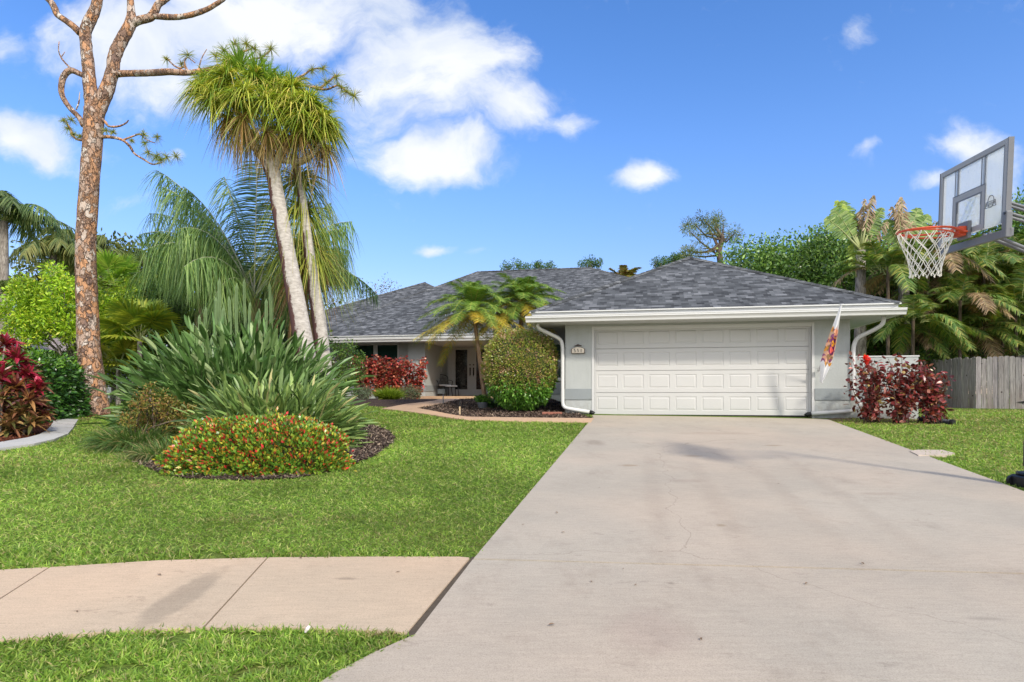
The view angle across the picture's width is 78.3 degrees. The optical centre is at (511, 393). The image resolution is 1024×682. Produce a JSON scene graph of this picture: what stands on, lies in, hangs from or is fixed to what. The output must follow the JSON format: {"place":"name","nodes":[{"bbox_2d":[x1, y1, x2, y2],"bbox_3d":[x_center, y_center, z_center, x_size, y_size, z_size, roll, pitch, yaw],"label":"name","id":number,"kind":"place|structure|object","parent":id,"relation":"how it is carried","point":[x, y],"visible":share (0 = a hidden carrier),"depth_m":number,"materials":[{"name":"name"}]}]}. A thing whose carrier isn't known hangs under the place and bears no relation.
{"place":"outdoors","nodes":[
{"label":"outdoors","id":0,"kind":"place"},
{"bbox_2d":[0,567,47,598],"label":"sidewalk","id":1,"kind":"structure","parent":0,"point":[11,580],"depth_m":3.99,"materials":[{"name":"concrete"}]},
{"bbox_2d":[10,310,129,397],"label":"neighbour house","id":2,"kind":"structure","parent":0,"point":[57,341],"depth_m":26.20,"materials":[{"name":"white"}]},
{"bbox_2d":[0,557,266,642],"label":"sidewalk slab","id":3,"kind":"structure","parent":0,"point":[114,597],"depth_m":3.66,"materials":[{"name":"concrete"}]},
{"bbox_2d":[205,557,468,635],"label":"sidewalk slab","id":4,"kind":"structure","parent":0,"point":[382,594],"depth_m":3.73,"materials":[{"name":"concrete"}]},
{"bbox_2d":[382,398,593,422],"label":"front path","id":5,"kind":"structure","parent":0,"point":[413,407],"depth_m":14.20,"materials":[{"name":"concrete"}]},
{"bbox_2d":[0,394,1023,681],"bbox_3d":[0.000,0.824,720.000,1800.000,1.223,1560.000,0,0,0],"label":"lawn ground","id":6,"kind":"structure","parent":0,"point":[176,638],"depth_m":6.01,"materials":[{"name":"plant"}]},
{"bbox_2d":[0,277,52,351],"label":"areca palm","id":7,"kind":"object","parent":6,"relation":"on","point":[2,283],"visible":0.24,"depth_m":21.66,"materials":[{"name":"green plant"}]},
{"bbox_2d":[0,434,53,450],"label":"concrete edging","id":8,"kind":"structure","parent":6,"relation":"on","point":[38,439],"depth_m":10.07,"materials":[{"name":"concrete"}]},
{"bbox_2d":[0,190,74,352],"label":"queen palm","id":9,"kind":"object","parent":6,"relation":"on","point":[20,215],"visible":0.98,"depth_m":24.97,"materials":[{"name":"green plant"}]},
{"bbox_2d":[0,413,107,441],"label":"neighbour mulch bed","id":10,"kind":"object","parent":6,"relation":"on","point":[39,429],"visible":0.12,"depth_m":11.43,"materials":[{"name":"brown wood"}]},
{"bbox_2d":[0,353,22,436],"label":"cordyline","id":11,"kind":"object","parent":10,"relation":"on","point":[5,373],"visible":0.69,"depth_m":10.98,"materials":[{"name":"red plant"}]},
{"bbox_2d":[0,332,57,436],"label":"cordyline","id":12,"kind":"object","parent":10,"relation":"on","point":[32,396],"visible":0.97,"depth_m":11.16,"materials":[{"name":"red plant"}]},
{"bbox_2d":[0,345,92,422],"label":"clipped hedge","id":13,"kind":"object","parent":10,"relation":"on","point":[64,375],"visible":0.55,"depth_m":13.87,"materials":[{"name":"green plant"}]},
{"bbox_2d":[45,0,362,414],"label":"pine tree","id":14,"kind":"object","parent":10,"relation":"on","point":[97,102],"visible":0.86,"depth_m":15.13,"materials":[{"name":"brown plant"}]},
{"bbox_2d":[41,431,66,440],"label":"concrete edging","id":15,"kind":"structure","parent":6,"relation":"on","point":[55,436],"depth_m":11.02,"materials":[{"name":"concrete"}]},
{"bbox_2d":[9,226,103,310],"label":"queen palm","id":16,"kind":"object","parent":6,"relation":"on","point":[26,254],"visible":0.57,"depth_m":32.56,"materials":[{"name":"green plant"}]},
{"bbox_2d":[47,426,72,434],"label":"concrete edging","id":17,"kind":"structure","parent":6,"relation":"on","point":[67,431],"depth_m":11.77,"materials":[{"name":"concrete"}]},
{"bbox_2d":[0,259,148,359],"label":"garden tree","id":18,"kind":"object","parent":6,"relation":"on","point":[33,318],"visible":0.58,"depth_m":17.86,"materials":[{"name":"green plant"}]},
{"bbox_2d":[11,230,139,314],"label":"queen palm","id":19,"kind":"object","parent":6,"relation":"on","point":[102,245],"visible":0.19,"depth_m":33.61,"materials":[{"name":"green plant"}]},
{"bbox_2d":[9,228,179,319],"bbox_3d":[-25.779,-5.040,39.885,13.656,10.938,8.187,0,0,-9],"label":"shade tree","id":20,"kind":"object","parent":6,"relation":"on","point":[117,244],"visible":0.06,"depth_m":38.42,"materials":[{"name":"green plant"}]},
{"bbox_2d":[68,249,141,399],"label":"fan palm","id":21,"kind":"object","parent":6,"relation":"on","point":[114,263],"visible":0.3,"depth_m":21.58,"materials":[{"name":"green plant"}]},
{"bbox_2d":[55,329,156,402],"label":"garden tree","id":22,"kind":"object","parent":6,"relation":"on","point":[111,372],"visible":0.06,"depth_m":19.00,"materials":[{"name":"green plant"}]},
{"bbox_2d":[101,334,149,405],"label":"fan palm","id":23,"kind":"object","parent":6,"relation":"on","point":[118,350],"visible":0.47,"depth_m":17.80,"materials":[{"name":"green plant"}]},
{"bbox_2d":[97,272,160,383],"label":"areca palm","id":24,"kind":"object","parent":6,"relation":"on","point":[104,283],"visible":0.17,"depth_m":20.64,"materials":[{"name":"green plant"}]},
{"bbox_2d":[99,294,194,387],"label":"fan palm","id":25,"kind":"object","parent":6,"relation":"on","point":[121,317],"visible":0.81,"depth_m":16.97,"materials":[{"name":"green plant"}]},
{"bbox_2d":[103,268,279,380],"bbox_3d":[-10.428,-2.062,20.479,6.004,5.407,4.076,0,0,0],"label":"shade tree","id":26,"kind":"object","parent":6,"relation":"on","point":[178,312],"visible":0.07,"depth_m":19.66,"materials":[{"name":"green plant"}]},
{"bbox_2d":[143,234,280,354],"bbox_3d":[-8.501,-2.077,18.727,4.314,4.967,4.258,0,0,39],"label":"queen palm","id":27,"kind":"object","parent":6,"relation":"on","point":[185,273],"visible":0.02,"depth_m":18.36,"materials":[{"name":"green plant"}]},
{"bbox_2d":[117,161,365,336],"bbox_3d":[-6.866,-2.630,15.592,6.654,6.432,3.867,0,0,0],"label":"queen palm","id":28,"kind":"object","parent":6,"relation":"on","point":[209,260],"visible":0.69,"depth_m":15.54,"materials":[{"name":"green plant"}]},
{"bbox_2d":[121,420,396,479],"bbox_3d":[-4.674,0.730,11.656,4.418,0.503,9.680,0,0,-34],"label":"island mulch bed","id":29,"kind":"object","parent":6,"relation":"on","point":[360,449],"visible":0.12,"depth_m":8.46,"materials":[{"name":"brown wood"}]},
{"bbox_2d":[63,418,188,454],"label":"border grass","id":30,"kind":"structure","parent":29,"relation":"on","point":[111,440],"depth_m":9.39,"materials":[{"name":"green plant"}]},
{"bbox_2d":[109,429,178,467],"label":"border grass","id":31,"kind":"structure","parent":29,"relation":"on","point":[148,453],"depth_m":8.48,"materials":[{"name":"green plant"}]},
{"bbox_2d":[115,381,199,436],"bbox_3d":[-5.487,0.367,9.922,1.210,1.138,1.061,0,0,0],"label":"shrub","id":32,"kind":"object","parent":29,"relation":"on","point":[164,413],"visible":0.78,"depth_m":9.80,"materials":[{"name":"green plant"}]},
{"bbox_2d":[74,308,374,434],"bbox_3d":[-5.242,-0.336,12.079,5.107,2.491,5.109,0,0,0],"label":"bird of paradise","id":33,"kind":"object","parent":29,"relation":"on","point":[178,369],"visible":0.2,"depth_m":11.02,"materials":[{"name":"green plant"}]},
{"bbox_2d":[198,278,273,351],"bbox_3d":[-6.048,-0.960,13.598,1.644,3.168,0.666,0,0,0],"label":"columnar cactus","id":34,"kind":"object","parent":29,"relation":"on","point":[219,313],"visible":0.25,"depth_m":13.68,"materials":[{"name":"green plant"}]},
{"bbox_2d":[152,406,359,476],"bbox_3d":[-3.207,0.580,7.971,2.630,0.837,1.537,0,0,0],"label":"flowering hedge","id":35,"kind":"object","parent":29,"relation":"on","point":[269,444],"visible":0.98,"depth_m":7.57,"materials":[{"name":"green plant"}]},
{"bbox_2d":[169,39,367,382],"bbox_3d":[-5.206,-3.222,13.768,4.124,8.300,3.742,0,0,0],"label":"ponytail palm","id":36,"kind":"object","parent":29,"relation":"on","point":[286,101],"visible":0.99,"depth_m":13.13,"materials":[{"name":"green plant"}]},
{"bbox_2d":[169,364,377,446],"bbox_3d":[-3.729,0.278,9.927,3.144,1.447,3.172,0,0,-36],"label":"bird of paradise","id":37,"kind":"object","parent":29,"relation":"on","point":[328,405],"visible":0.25,"depth_m":9.39,"materials":[{"name":"green plant"}]},
{"bbox_2d":[226,300,336,362],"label":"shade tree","id":38,"kind":"object","parent":6,"relation":"on","point":[285,339],"visible":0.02,"depth_m":20.12,"materials":[{"name":"green plant"}]},
{"bbox_2d":[255,253,379,338],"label":"queen palm","id":39,"kind":"object","parent":6,"relation":"on","point":[359,280],"visible":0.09,"depth_m":18.67,"materials":[{"name":"green plant"}]},
{"bbox_2d":[331,272,400,305],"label":"bare tree","id":40,"kind":"object","parent":6,"relation":"on","point":[372,289],"visible":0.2,"depth_m":43.26,"materials":[{"name":"brown plant"}]},
{"bbox_2d":[348,398,437,406],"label":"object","id":41,"kind":"object","parent":6,"relation":"on","point":[384,403],"visible":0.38,"depth_m":19.29,"materials":[{"name":"brown wood"}]},
{"bbox_2d":[330,337,367,398],"bbox_3d":[-5.544,-0.761,20.473,1.700,2.185,1.547,0,0,-30],"label":"green shrub","id":42,"kind":"object","parent":41,"relation":"on","point":[342,352],"visible":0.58,"depth_m":20.33,"materials":[{"name":"green plant"}]},
{"bbox_2d":[351,382,372,398],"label":"silver shrub","id":43,"kind":"object","parent":41,"relation":"on","point":[365,393],"visible":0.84,"depth_m":21.94,"materials":[{"name":"green plant"}]},
{"bbox_2d":[352,355,375,398],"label":"copperleaf shrub","id":44,"kind":"object","parent":41,"relation":"on","point":[366,380],"visible":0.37,"depth_m":23.41,"materials":[{"name":"red plant"}]},
{"bbox_2d":[366,356,393,398],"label":"copperleaf shrub","id":45,"kind":"object","parent":41,"relation":"on","point":[379,378],"visible":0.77,"depth_m":23.43,"materials":[{"name":"red plant"}]},
{"bbox_2d":[370,384,407,399],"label":"foxtail fern","id":46,"kind":"object","parent":41,"relation":"on","point":[390,394],"visible":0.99,"depth_m":21.06,"materials":[{"name":"green plant"}]},
{"bbox_2d":[382,355,409,390],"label":"copperleaf shrub","id":47,"kind":"object","parent":41,"relation":"on","point":[396,378],"visible":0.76,"depth_m":23.43,"materials":[{"name":"red plant"}]},
{"bbox_2d":[400,384,421,398],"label":"silver shrub","id":48,"kind":"object","parent":41,"relation":"on","point":[412,393],"visible":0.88,"depth_m":22.23,"materials":[{"name":"green plant"}]},
{"bbox_2d":[399,355,427,398],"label":"copperleaf shrub","id":49,"kind":"object","parent":41,"relation":"on","point":[417,380],"visible":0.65,"depth_m":23.50,"materials":[{"name":"red plant"}]},
{"bbox_2d":[420,398,593,417],"bbox_3d":[-0.356,0.381,19.027,4.357,0.365,9.945,0,0,0],"label":"porch mulch bed","id":50,"kind":"object","parent":6,"relation":"on","point":[468,415],"visible":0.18,"depth_m":15.87,"materials":[{"name":"brown wood"}]},
{"bbox_2d":[410,278,533,395],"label":"pygmy date palm","id":51,"kind":"object","parent":50,"relation":"on","point":[472,298],"visible":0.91,"depth_m":17.01,"materials":[{"name":"green plant"}]},
{"bbox_2d":[473,394,492,407],"bbox_3d":[-0.774,0.199,16.907,0.557,0.409,0.479,0,0,0],"label":"flower pot","id":52,"kind":"object","parent":50,"relation":"on","point":[484,401],"visible":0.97,"depth_m":16.79,"materials":[{"name":"grey ceramic"}]},
{"bbox_2d":[466,273,564,341],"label":"pygmy date palm","id":53,"kind":"object","parent":50,"relation":"on","point":[525,293],"visible":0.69,"depth_m":17.23,"materials":[{"name":"green plant"}]},
{"bbox_2d":[480,326,559,410],"bbox_3d":[0.204,-0.595,15.992,2.047,2.204,2.099,0,0,0],"label":"round bush","id":54,"kind":"object","parent":50,"relation":"on","point":[519,371],"visible":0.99,"depth_m":15.34,"materials":[{"name":"green plant"}]},
{"bbox_2d":[499,258,533,269],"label":"tree","id":55,"kind":"object","parent":6,"relation":"on","point":[507,267],"visible":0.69,"depth_m":59.29,"materials":[{"name":"green plant"}]},
{"bbox_2d":[530,260,557,268],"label":"tree","id":56,"kind":"object","parent":6,"relation":"on","point":[537,265],"visible":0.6,"depth_m":61.62,"materials":[{"name":"green plant"}]},
{"bbox_2d":[577,254,602,269],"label":"tree","id":57,"kind":"object","parent":6,"relation":"on","point":[590,263],"visible":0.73,"depth_m":57.93,"materials":[{"name":"green plant"}]},
{"bbox_2d":[287,256,919,418],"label":"house","id":58,"kind":"structure","parent":6,"relation":"on","point":[690,336],"depth_m":15.06,"materials":[{"name":"grey paint"}]},
{"bbox_2d":[352,344,398,382],"bbox_3d":[-5.578,-1.229,25.698,2.114,1.598,0.140,0,0,11],"label":"window","id":59,"kind":"structure","parent":58,"relation":"in","point":[390,350],"depth_m":25.68,"materials":[{"name":"black glass"}]},
{"bbox_2d":[451,348,471,394],"bbox_3d":[-2.233,-1.016,27.811,0.942,2.201,0.128,0,0,11],"label":"door","id":60,"kind":"structure","parent":58,"relation":"in","point":[461,358],"depth_m":27.83,"materials":[{"name":"white paint"}]},
{"bbox_2d":[472,347,487,394],"bbox_3d":[-1.307,-1.016,27.635,0.942,2.201,0.128,0,0,11],"label":"door","id":61,"kind":"structure","parent":58,"relation":"in","point":[476,385],"depth_m":27.71,"materials":[{"name":"white paint"}]},
{"bbox_2d":[545,343,564,380],"bbox_3d":[1.517,-1.206,24.054,1.023,1.453,0.140,0,0,11],"label":"window","id":62,"kind":"structure","parent":58,"relation":"in","point":[557,345],"depth_m":24.03,"materials":[{"name":"black glass"}]},
{"bbox_2d":[571,345,584,353],"bbox_3d":[1.610,-1.091,15.339,0.330,0.230,0.044,0,0,11],"label":"house number plaque","id":63,"kind":"object","parent":58,"relation":"attached to","point":[577,350],"visible":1,"depth_m":15.33,"materials":[{"name":"white metal"}]},
{"bbox_2d":[596,328,809,416],"bbox_3d":[4.444,-0.543,14.952,4.924,2.151,0.050,0,0,11],"label":"garage door","id":64,"kind":"structure","parent":58,"relation":"in","point":[748,360],"depth_m":14.91,"materials":[{"name":"paint"}]},
{"bbox_2d":[812,304,842,382],"bbox_3d":[6.819,-1.041,13.694,0.270,1.670,1.150,0,0,3],"label":"garden flag","id":65,"kind":"object","parent":58,"relation":"attached to","point":[827,358],"visible":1,"depth_m":13.48,"materials":[{"name":"multicoloured fabric"}]},
{"bbox_2d":[609,265,641,276],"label":"fan palm","id":66,"kind":"object","parent":6,"relation":"on","point":[623,271],"visible":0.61,"depth_m":51.53,"materials":[{"name":"green plant"}]},
{"bbox_2d":[650,255,669,268],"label":"tree","id":67,"kind":"object","parent":6,"relation":"on","point":[658,262],"visible":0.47,"depth_m":57.45,"materials":[{"name":"green plant"}]},
{"bbox_2d":[664,249,684,263],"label":"tree","id":68,"kind":"object","parent":6,"relation":"on","point":[674,258],"visible":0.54,"depth_m":55.80,"materials":[{"name":"green plant"}]},
{"bbox_2d":[677,208,745,262],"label":"distant pine","id":69,"kind":"object","parent":6,"relation":"on","point":[720,236],"visible":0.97,"depth_m":45.86,"materials":[{"name":"green plant"}]},
{"bbox_2d":[714,224,848,286],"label":"broadleaf tree","id":70,"kind":"object","parent":6,"relation":"on","point":[759,258],"visible":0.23,"depth_m":27.93,"materials":[{"name":"green plant"}]},
{"bbox_2d":[766,210,931,349],"bbox_3d":[14.155,-3.594,26.855,6.031,8.505,6.027,0,0,0],"label":"broadleaf tree","id":71,"kind":"object","parent":6,"relation":"on","point":[822,259],"visible":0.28,"depth_m":25.70,"materials":[{"name":"green plant"}]},
{"bbox_2d":[823,195,888,355],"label":"traveller palm","id":72,"kind":"object","parent":6,"relation":"on","point":[843,219],"visible":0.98,"depth_m":23.42,"materials":[{"name":"green plant"}]},
{"bbox_2d":[829,418,917,424],"bbox_3d":[7.999,0.580,13.888,2.120,0.118,1.921,0,0,0],"label":"bare soil strip","id":73,"kind":"object","parent":6,"relation":"on","point":[846,419],"visible":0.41,"depth_m":13.75,"materials":[{"name":"brown soil"}]},
{"bbox_2d":[844,351,892,422],"bbox_3d":[7.543,-0.140,13.269,0.948,1.583,0.838,0,0,0],"label":"copperleaf shrub","id":74,"kind":"object","parent":73,"relation":"on","point":[872,394],"visible":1,"depth_m":13.13,"materials":[{"name":"red plant"}]},
{"bbox_2d":[874,354,931,423],"bbox_3d":[8.143,-0.084,13.173,0.950,1.521,0.779,0,0,0],"label":"copperleaf shrub","id":75,"kind":"object","parent":73,"relation":"on","point":[900,401],"visible":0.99,"depth_m":13.07,"materials":[{"name":"red plant"}]},
{"bbox_2d":[850,326,922,355],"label":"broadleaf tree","id":76,"kind":"object","parent":6,"relation":"on","point":[852,336],"visible":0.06,"depth_m":25.68,"materials":[{"name":"green plant"}]},
{"bbox_2d":[831,238,957,355],"bbox_3d":[13.652,-2.394,22.538,4.277,5.992,3.621,0,0,-31],"label":"areca palm","id":77,"kind":"object","parent":6,"relation":"on","point":[895,258],"visible":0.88,"depth_m":22.23,"materials":[{"name":"green plant"}]},
{"bbox_2d":[835,253,969,359],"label":"palm tree","id":78,"kind":"object","parent":6,"relation":"on","point":[879,351],"visible":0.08,"depth_m":25.43,"materials":[{"name":"green plant"}]},
{"bbox_2d":[866,316,949,361],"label":"areca palm","id":79,"kind":"object","parent":6,"relation":"on","point":[928,337],"visible":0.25,"depth_m":23.10,"materials":[{"name":"green plant"}]},
{"bbox_2d":[881,197,937,354],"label":"traveller palm","id":80,"kind":"object","parent":6,"relation":"on","point":[915,218],"visible":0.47,"depth_m":24.03,"materials":[{"name":"green plant"}]},
{"bbox_2d":[866,292,978,357],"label":"areca palm","id":81,"kind":"object","parent":6,"relation":"on","point":[919,305],"visible":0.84,"depth_m":21.88,"materials":[{"name":"green plant"}]},
{"bbox_2d":[871,269,979,359],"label":"areca palm","id":82,"kind":"object","parent":6,"relation":"on","point":[927,313],"visible":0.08,"depth_m":24.22,"materials":[{"name":"green plant"}]},
{"bbox_2d":[907,359,955,423],"bbox_3d":[8.716,-0.023,13.113,0.981,1.420,0.700,0,0,21],"label":"copperleaf shrub","id":83,"kind":"object","parent":6,"relation":"on","point":[930,410],"visible":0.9,"depth_m":13.07,"materials":[{"name":"red plant"}]},
{"bbox_2d":[910,450,954,456],"bbox_3d":[6.034,0.876,9.075,0.676,0.091,0.510,0,0,0],"label":"utility lid","id":84,"kind":"object","parent":6,"relation":"on","point":[931,453],"visible":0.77,"depth_m":8.96,"materials":[{"name":"concrete"}]},
{"bbox_2d":[881,309,992,358],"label":"areca palm","id":85,"kind":"object","parent":6,"relation":"on","point":[982,334],"visible":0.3,"depth_m":23.09,"materials":[{"name":"green plant"}]},
{"bbox_2d":[866,236,1009,387],"bbox_3d":[15.564,-2.609,23.472,4.729,6.422,4.659,0,0,38],"label":"areca palm","id":86,"kind":"object","parent":6,"relation":"on","point":[956,257],"visible":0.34,"depth_m":22.86,"materials":[{"name":"green plant"}]},
{"bbox_2d":[882,240,1006,355],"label":"areca palm","id":87,"kind":"object","parent":6,"relation":"on","point":[945,270],"visible":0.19,"depth_m":24.13,"materials":[{"name":"green plant"}]},
{"bbox_2d":[893,271,1023,359],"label":"areca palm","id":88,"kind":"object","parent":6,"relation":"on","point":[950,292],"visible":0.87,"depth_m":22.46,"materials":[{"name":"green plant"}]},
{"bbox_2d":[896,136,1023,488],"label":"basketball hoop","id":89,"kind":"object","parent":6,"relation":"on","point":[975,193],"visible":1,"depth_m":6.19,"materials":[{"name":"plastic"}]},
{"bbox_2d":[903,338,1023,393],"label":"garden shrub","id":90,"kind":"object","parent":6,"relation":"on","point":[926,358],"visible":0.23,"depth_m":23.34,"materials":[{"name":"green plant"}]},
{"bbox_2d":[921,289,1010,398],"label":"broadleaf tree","id":91,"kind":"object","parent":6,"relation":"on","point":[968,353],"depth_m":29.14,"materials":[{"name":"green plant"}]},
{"bbox_2d":[918,355,1023,408],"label":"wooden fence","id":92,"kind":"object","parent":6,"relation":"on","point":[977,372],"visible":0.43,"depth_m":21.19,"materials":[{"name":"grey wood"}]},
{"bbox_2d":[930,234,1023,358],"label":"areca palm","id":93,"kind":"object","parent":6,"relation":"on","point":[1014,259],"visible":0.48,"depth_m":23.41,"materials":[{"name":"green plant"}]},
{"bbox_2d":[932,310,1023,356],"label":"areca palm","id":94,"kind":"object","parent":6,"relation":"on","point":[972,318],"visible":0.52,"depth_m":22.85,"materials":[{"name":"green plant"}]},
{"bbox_2d":[946,262,1018,355],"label":"areca palm","id":95,"kind":"object","parent":6,"relation":"on","point":[954,307],"visible":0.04,"depth_m":24.99,"materials":[{"name":"green plant"}]},
{"bbox_2d":[942,187,1023,355],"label":"broadleaf tree","id":96,"kind":"object","parent":6,"relation":"on","point":[1018,228],"visible":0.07,"depth_m":26.56,"materials":[{"name":"green plant"}]},
{"bbox_2d":[952,308,1023,358],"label":"areca palm","id":97,"kind":"object","parent":6,"relation":"on","point":[1020,320],"visible":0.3,"depth_m":23.54,"materials":[{"name":"green plant"}]},
{"bbox_2d":[954,262,1023,406],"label":"areca palm","id":98,"kind":"object","parent":6,"relation":"on","point":[1013,286],"visible":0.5,"depth_m":22.71,"materials":[{"name":"green plant"}]},
{"bbox_2d":[977,234,1023,284],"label":"areca palm","id":99,"kind":"object","parent":6,"relation":"on","point":[1016,238],"visible":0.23,"depth_m":24.61,"materials":[{"name":"green plant"}]},
{"bbox_2d":[0,0,1023,393],"label":"sky","id":100,"kind":"structure","parent":0,"point":[486,133],"materials":[{"name":"blue"}]},
{"bbox_2d":[321,559,1023,681],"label":"driveway apron","id":101,"kind":"object","parent":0,"point":[488,620],"visible":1,"depth_m":3.27,"materials":[{"name":"concrete"}]},
{"bbox_2d":[404,556,473,635],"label":"joint soil","id":102,"kind":"structure","parent":101,"relation":"on","point":[421,620],"depth_m":3.59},
{"bbox_2d":[474,415,1023,573],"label":"driveway","id":103,"kind":"structure","parent":0,"point":[759,492],"depth_m":5.95,"materials":[{"name":"concrete"}]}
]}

